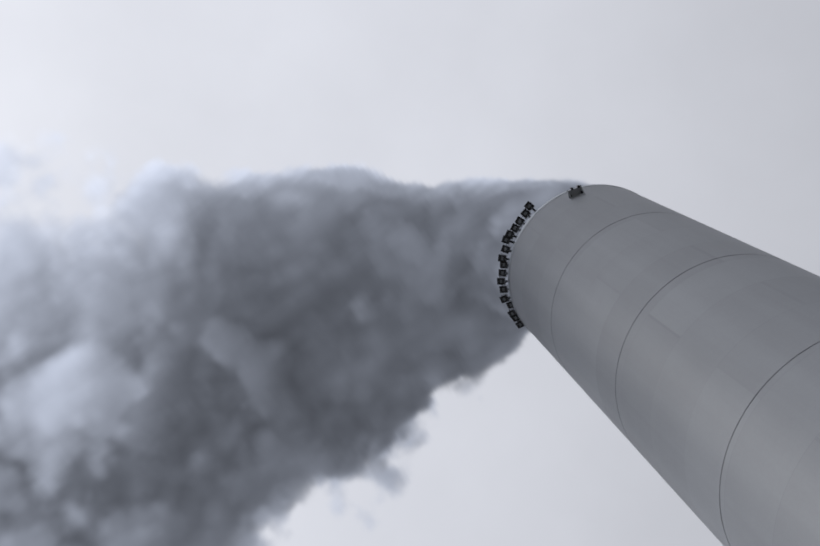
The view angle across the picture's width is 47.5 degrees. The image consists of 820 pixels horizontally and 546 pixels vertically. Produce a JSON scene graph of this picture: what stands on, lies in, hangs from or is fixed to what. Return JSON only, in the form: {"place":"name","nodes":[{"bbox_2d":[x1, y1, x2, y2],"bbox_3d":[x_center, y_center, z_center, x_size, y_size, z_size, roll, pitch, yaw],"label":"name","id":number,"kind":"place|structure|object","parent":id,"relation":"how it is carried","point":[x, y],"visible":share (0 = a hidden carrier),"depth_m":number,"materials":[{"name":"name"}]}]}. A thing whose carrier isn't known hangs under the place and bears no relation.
{"place":"outdoors","nodes":[
{"label":"outdoors","id":0,"kind":"place"},
{"bbox_2d":[0,0,819,545],"label":"sky","id":1,"kind":"structure","parent":0,"point":[250,250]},
{"label":"ground","id":2,"kind":"structure","parent":0,"visible":0},
{"bbox_2d":[508,184,819,545],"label":"chimney","id":3,"kind":"object","parent":2,"relation":"on","point":[683,350],"visible":1,"depth_m":20.30,"materials":[{"name":"concrete"}]},
{"bbox_2d":[497,276,507,284],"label":"floodlight","id":4,"kind":"object","parent":3,"relation":"on","point":[502,281],"visible":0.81,"depth_m":32.46,"materials":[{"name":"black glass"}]},
{"bbox_2d":[499,268,507,276],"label":"floodlight","id":5,"kind":"object","parent":3,"relation":"on","point":[502,272],"visible":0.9,"depth_m":32.40,"materials":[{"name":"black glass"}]},
{"bbox_2d":[498,253,509,261],"bbox_3d":[3.334,-0.435,32.019,0.447,0.845,0.302,3,-76,-11],"label":"floodlight","id":6,"kind":"object","parent":3,"relation":"on","point":[502,258],"visible":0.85,"depth_m":32.25,"materials":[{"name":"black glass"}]},
{"bbox_2d":[499,285,508,292],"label":"floodlight","id":7,"kind":"object","parent":3,"relation":"on","point":[504,289],"visible":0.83,"depth_m":32.56,"materials":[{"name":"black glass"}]},
{"bbox_2d":[499,294,509,302],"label":"floodlight","id":8,"kind":"object","parent":3,"relation":"on","point":[504,298],"visible":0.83,"depth_m":32.64,"materials":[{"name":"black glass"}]},
{"bbox_2d":[500,261,508,267],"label":"floodlight","id":9,"kind":"object","parent":3,"relation":"on","point":[504,264],"visible":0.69,"depth_m":32.34,"materials":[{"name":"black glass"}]},
{"bbox_2d":[501,245,511,253],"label":"floodlight","id":10,"kind":"object","parent":3,"relation":"on","point":[505,249],"visible":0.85,"depth_m":32.19,"materials":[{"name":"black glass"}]},
{"bbox_2d":[501,235,514,243],"bbox_3d":[3.459,-1.037,31.871,0.447,0.845,0.302,13,-75,-17],"label":"floodlight","id":11,"kind":"object","parent":3,"relation":"on","point":[506,239],"visible":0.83,"depth_m":32.08,"materials":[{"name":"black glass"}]},
{"bbox_2d":[506,301,513,308],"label":"floodlight","id":12,"kind":"object","parent":3,"relation":"on","point":[509,304],"visible":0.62,"depth_m":32.79,"materials":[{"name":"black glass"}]},
{"bbox_2d":[505,230,517,238],"bbox_3d":[3.568,-1.236,31.842,0.447,0.845,0.302,20,-82,-14],"label":"floodlight","id":13,"kind":"object","parent":3,"relation":"on","point":[510,234],"visible":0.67,"depth_m":32.07,"materials":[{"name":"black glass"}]},
{"bbox_2d":[507,308,516,317],"bbox_3d":[3.744,1.437,32.600,0.447,0.845,0.302,-33,-73,-2],"label":"floodlight","id":14,"kind":"object","parent":3,"relation":"on","point":[512,313],"visible":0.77,"depth_m":32.85,"materials":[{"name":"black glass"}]},
{"bbox_2d":[510,223,520,233],"bbox_3d":[3.721,-1.448,31.818,0.374,0.870,0.303,23,-80,-15],"label":"floodlight","id":15,"kind":"object","parent":3,"relation":"on","point":[515,228],"visible":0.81,"depth_m":32.06,"materials":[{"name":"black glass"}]},
{"bbox_2d":[511,315,519,321],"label":"floodlight","id":16,"kind":"object","parent":3,"relation":"on","point":[515,318],"visible":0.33,"depth_m":32.93,"materials":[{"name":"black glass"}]},
{"bbox_2d":[515,216,524,226],"bbox_3d":[3.870,-1.684,31.779,0.365,0.869,0.302,26,-81,-16],"label":"floodlight","id":17,"kind":"object","parent":3,"relation":"on","point":[519,221],"visible":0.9,"depth_m":32.02,"materials":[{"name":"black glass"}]},
{"bbox_2d":[515,320,524,327],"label":"floodlight","id":18,"kind":"object","parent":3,"relation":"on","point":[519,324],"visible":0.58,"depth_m":33.01,"materials":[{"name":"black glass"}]},
{"bbox_2d":[520,209,530,219],"bbox_3d":[4.061,-1.931,31.745,0.363,0.871,0.302,38,-84,-17],"label":"floodlight","id":19,"kind":"object","parent":3,"relation":"on","point":[525,213],"visible":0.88,"depth_m":31.99,"materials":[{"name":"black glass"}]},
{"bbox_2d":[524,201,535,211],"bbox_3d":[4.196,-2.157,31.698,0.447,0.845,0.302,38,-82,-18],"label":"floodlight","id":20,"kind":"object","parent":3,"relation":"on","point":[528,205],"visible":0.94,"depth_m":31.91,"materials":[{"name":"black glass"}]},
{"bbox_2d":[567,185,585,199],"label":"obstruction lights","id":21,"kind":"object","parent":3,"relation":"on","point":[573,192],"visible":1,"depth_m":30.40,"materials":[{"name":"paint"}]}
]}

